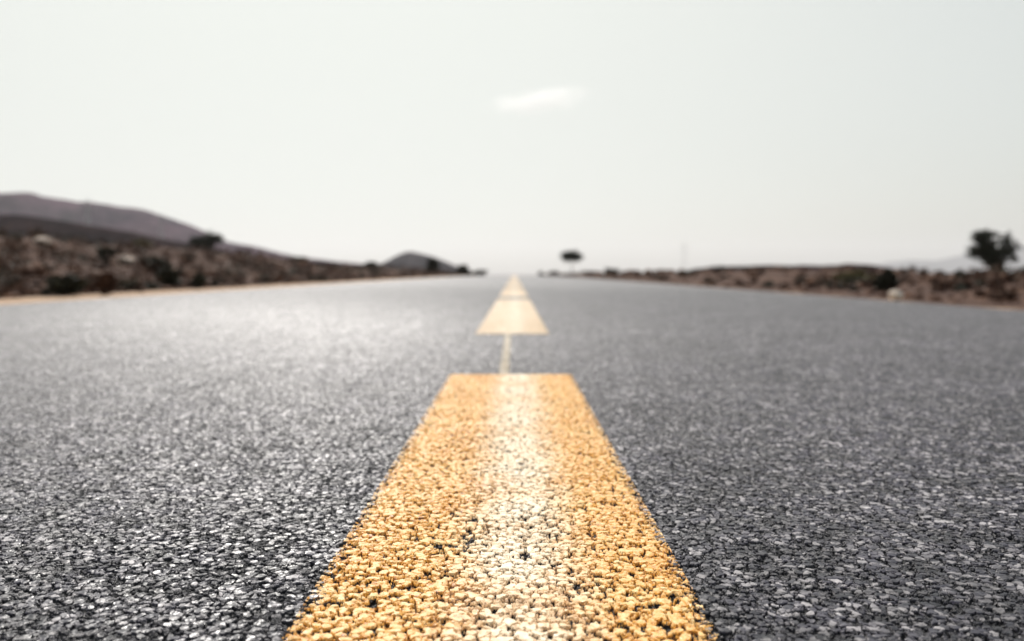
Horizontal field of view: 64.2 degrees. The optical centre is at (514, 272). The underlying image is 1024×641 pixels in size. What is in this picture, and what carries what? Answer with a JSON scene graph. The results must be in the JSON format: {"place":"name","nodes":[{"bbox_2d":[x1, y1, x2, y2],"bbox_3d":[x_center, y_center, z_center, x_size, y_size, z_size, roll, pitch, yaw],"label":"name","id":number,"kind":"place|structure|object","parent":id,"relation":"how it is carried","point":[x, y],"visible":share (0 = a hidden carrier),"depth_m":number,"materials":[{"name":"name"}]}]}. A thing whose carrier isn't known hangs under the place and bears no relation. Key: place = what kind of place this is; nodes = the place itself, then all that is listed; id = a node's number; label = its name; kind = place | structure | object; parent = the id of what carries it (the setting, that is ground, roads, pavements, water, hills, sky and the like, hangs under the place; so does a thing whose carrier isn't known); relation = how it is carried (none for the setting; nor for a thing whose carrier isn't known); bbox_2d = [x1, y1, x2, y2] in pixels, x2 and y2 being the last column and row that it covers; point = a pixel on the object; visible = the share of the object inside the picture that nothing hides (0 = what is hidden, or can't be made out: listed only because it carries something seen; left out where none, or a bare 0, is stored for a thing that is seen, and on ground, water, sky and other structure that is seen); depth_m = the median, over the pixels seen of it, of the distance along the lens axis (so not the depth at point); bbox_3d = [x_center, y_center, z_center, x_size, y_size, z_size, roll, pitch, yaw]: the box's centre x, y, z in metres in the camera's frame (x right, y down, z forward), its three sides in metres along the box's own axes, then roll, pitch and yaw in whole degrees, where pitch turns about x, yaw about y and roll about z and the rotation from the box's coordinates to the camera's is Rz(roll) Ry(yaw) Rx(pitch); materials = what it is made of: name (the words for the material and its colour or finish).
{"place":"outdoors","nodes":[
{"label":"outdoors","id":0,"kind":"place"},
{"bbox_2d":[0,192,360,264],"bbox_3d":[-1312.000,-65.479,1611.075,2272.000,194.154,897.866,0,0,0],"label":"hill","id":1,"kind":"structure","parent":0,"point":[139,221],"depth_m":1533.37,"materials":[{"name":"grey stone"}]},
{"bbox_2d":[0,215,360,265],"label":"foothill","id":2,"kind":"structure","parent":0,"point":[20,223],"depth_m":405.77,"materials":[{"name":"grey stone"}]},
{"bbox_2d":[80,200,92,224],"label":"power pylon","id":3,"kind":"object","parent":2,"relation":"on","point":[88,218],"visible":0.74,"depth_m":899.49,"materials":[{"name":"metal"}]},
{"bbox_2d":[381,251,457,272],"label":"hill","id":4,"kind":"structure","parent":0,"point":[410,259],"depth_m":1076.30,"materials":[{"name":"grey stone"}]},
{"bbox_2d":[0,276,1023,640],"bbox_3d":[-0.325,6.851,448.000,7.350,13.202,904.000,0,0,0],"label":"road","id":5,"kind":"structure","parent":0,"point":[208,466],"depth_m":1.19,"materials":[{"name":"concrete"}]},
{"bbox_2d":[282,374,718,640],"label":"line dash","id":6,"kind":"object","parent":5,"relation":"on","point":[568,475],"visible":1,"depth_m":0.76,"materials":[{"name":"yellow paint"}]},
{"bbox_2d":[499,334,510,374],"bbox_3d":[-0.026,0.249,2.665,0.026,0.001,1.350,0,0,0],"label":"guide line","id":7,"kind":"object","parent":5,"relation":"on","point":[504,365],"visible":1,"depth_m":2.43,"materials":[{"name":"beige paint"}]},
{"bbox_2d":[475,299,548,333],"bbox_3d":[-0.009,0.249,5.490,0.305,0.001,4.320,0,0,0],"label":"line dash","id":8,"kind":"object","parent":5,"relation":"on","point":[510,316],"visible":1,"depth_m":4.33,"materials":[{"name":"yellow paint"}]},
{"bbox_2d":[500,288,527,296],"bbox_3d":[-0.009,0.249,10.825,0.305,0.001,4.750,0,0,0],"label":"line dash","id":9,"kind":"object","parent":5,"relation":"on","point":[513,292],"visible":0.98,"depth_m":9.80,"materials":[{"name":"yellow paint"}]},
{"bbox_2d":[506,284,521,286],"bbox_3d":[-0.009,0.249,16.300,0.305,0.001,4.600,0,0,0],"label":"line dash","id":10,"kind":"object","parent":5,"relation":"on","point":[513,285],"visible":0.91,"depth_m":15.87,"materials":[{"name":"yellow paint"}]},
{"bbox_2d":[0,237,1023,310],"bbox_3d":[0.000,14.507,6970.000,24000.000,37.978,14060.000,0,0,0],"label":"ground","id":11,"kind":"structure","parent":0,"point":[779,276],"depth_m":15.41,"materials":[{"name":"brown soil"}]},
{"bbox_2d":[7,242,25,250],"bbox_3d":[-10.816,-0.561,17.692,0.339,0.230,0.392,0,0,39],"label":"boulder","id":12,"kind":"object","parent":11,"relation":"on","point":[23,245],"visible":0.33,"depth_m":17.62,"materials":[{"name":"brown stone"}]},
{"bbox_2d":[33,236,52,245],"bbox_3d":[-10.958,-0.727,19.001,0.387,0.244,0.421,0,0,0],"label":"boulder","id":13,"kind":"object","parent":11,"relation":"on","point":[47,240],"visible":0.83,"depth_m":18.88,"materials":[{"name":"beige stone"}]},
{"bbox_2d":[44,273,90,295],"bbox_3d":[-4.965,0.150,9.053,0.444,0.341,0.452,0,0,-38],"label":"shrub","id":14,"kind":"object","parent":11,"relation":"on","point":[64,285],"visible":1,"depth_m":8.95,"materials":[{"name":"green plant"}]},
{"bbox_2d":[92,271,119,294],"bbox_3d":[-4.755,0.148,9.530,0.303,0.340,0.310,0,0,-35],"label":"shrub","id":15,"kind":"object","parent":11,"relation":"on","point":[106,282],"visible":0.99,"depth_m":9.46,"materials":[{"name":"brown plant"}]},
{"bbox_2d":[95,246,118,263],"bbox_3d":[-8.500,-0.345,16.976,0.476,0.428,0.376,0,0,31],"label":"shrub","id":16,"kind":"object","parent":11,"relation":"on","point":[104,251],"visible":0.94,"depth_m":16.95,"materials":[{"name":"green plant"}]},
{"bbox_2d":[116,255,136,264],"bbox_3d":[-8.973,-0.267,18.900,0.438,0.265,0.444,0,0,0],"label":"boulder","id":17,"kind":"object","parent":11,"relation":"on","point":[131,259],"visible":0.45,"depth_m":18.75,"materials":[{"name":"beige stone"}]},
{"bbox_2d":[132,238,153,247],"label":"shrub","id":18,"kind":"object","parent":11,"relation":"on","point":[140,241],"visible":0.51,"depth_m":29.95,"materials":[{"name":"grey plant"}]},
{"bbox_2d":[134,254,173,273],"bbox_3d":[-7.518,-0.137,17.042,0.764,0.496,0.673,0,0,-27],"label":"shrub","id":19,"kind":"object","parent":11,"relation":"on","point":[154,260],"visible":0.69,"depth_m":16.92,"materials":[{"name":"green plant"}]},
{"bbox_2d":[153,266,179,287],"bbox_3d":[-5.539,0.100,12.995,0.351,0.434,0.383,0,0,32],"label":"shrub","id":20,"kind":"object","parent":11,"relation":"on","point":[168,276],"visible":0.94,"depth_m":12.92,"materials":[{"name":"green plant"}]},
{"bbox_2d":[190,272,206,288],"bbox_3d":[-5.025,0.149,13.002,0.264,0.338,0.331,0,0,-27],"label":"shrub","id":21,"kind":"object","parent":11,"relation":"on","point":[198,280],"visible":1,"depth_m":12.93,"materials":[{"name":"green plant"}]},
{"bbox_2d":[181,229,224,251],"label":"acacia tree","id":22,"kind":"object","parent":11,"relation":"on","point":[210,239],"visible":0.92,"depth_m":94.58,"materials":[{"name":"green plant"}]},
{"bbox_2d":[293,256,307,261],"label":"shrub","id":23,"kind":"object","parent":11,"relation":"on","point":[299,258],"visible":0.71,"depth_m":39.82,"materials":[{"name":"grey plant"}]},
{"bbox_2d":[362,261,382,267],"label":"shrub","id":24,"kind":"object","parent":11,"relation":"on","point":[369,264],"visible":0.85,"depth_m":61.73,"materials":[{"name":"green plant"}]},
{"bbox_2d":[424,257,439,273],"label":"shrub","id":25,"kind":"object","parent":11,"relation":"on","point":[433,263],"visible":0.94,"depth_m":73.70,"materials":[{"name":"green plant"}]},
{"bbox_2d":[455,264,470,274],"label":"shrub","id":26,"kind":"object","parent":11,"relation":"on","point":[463,270],"visible":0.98,"depth_m":81.90,"materials":[{"name":"grey plant"}]},
{"bbox_2d":[473,269,488,275],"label":"shrub","id":27,"kind":"object","parent":11,"relation":"on","point":[482,271],"visible":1,"depth_m":111.75,"materials":[{"name":"grey plant"}]},
{"bbox_2d":[0,224,1023,301],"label":"dry scrub","id":28,"kind":"object","parent":11,"relation":"on","point":[1003,294],"visible":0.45,"depth_m":16.55,"materials":[{"name":"brown plant"}]},
{"bbox_2d":[0,234,1023,303],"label":"rubble","id":29,"kind":"object","parent":11,"relation":"on","point":[29,269],"visible":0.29,"depth_m":16.15,"materials":[{"name":"brown stone"}]},
{"bbox_2d":[559,249,584,273],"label":"acacia tree","id":30,"kind":"object","parent":11,"relation":"on","point":[571,255],"visible":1,"depth_m":139.30,"materials":[{"name":"green plant"}]},
{"bbox_2d":[604,268,620,272],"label":"shrub","id":31,"kind":"object","parent":11,"relation":"on","point":[611,270],"visible":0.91,"depth_m":79.67,"materials":[{"name":"grey plant"}]},
{"bbox_2d":[829,269,875,284],"bbox_3d":[5.865,0.133,13.980,0.871,0.392,0.599,0,0,0],"label":"shrub","id":32,"kind":"object","parent":11,"relation":"on","point":[842,276],"visible":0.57,"depth_m":13.91,"materials":[{"name":"green plant"}]},
{"bbox_2d":[872,267,898,291],"bbox_3d":[4.343,0.112,9.577,0.294,0.359,0.409,0,0,28],"label":"shrub","id":33,"kind":"object","parent":11,"relation":"on","point":[884,280],"visible":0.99,"depth_m":9.51,"materials":[{"name":"green plant"}]},
{"bbox_2d":[888,290,903,300],"bbox_3d":[3.546,0.215,7.596,0.116,0.112,0.119,0,0,-22],"label":"pebble","id":34,"kind":"object","parent":11,"relation":"on","point":[896,295],"visible":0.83,"depth_m":7.56,"materials":[{"name":"beige stone"}]},
{"bbox_2d":[964,227,1022,272],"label":"acacia tree","id":35,"kind":"object","parent":11,"relation":"on","point":[987,252],"visible":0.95,"depth_m":45.74,"materials":[{"name":"green plant"}]},
{"bbox_2d":[0,0,1023,274],"label":"sky","id":36,"kind":"structure","parent":0,"point":[500,137],"materials":[{"name":"white"}]},
{"bbox_2d":[688,264,896,271],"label":"ridge","id":37,"kind":"structure","parent":0,"point":[797,267],"depth_m":251.81,"materials":[{"name":"grey stone"}]},
{"bbox_2d":[876,246,1023,273],"bbox_3d":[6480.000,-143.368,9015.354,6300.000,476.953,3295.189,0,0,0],"label":"mountain","id":38,"kind":"structure","parent":0,"point":[950,265],"depth_m":8509.02,"materials":[{"name":"grey stone"}]}
]}

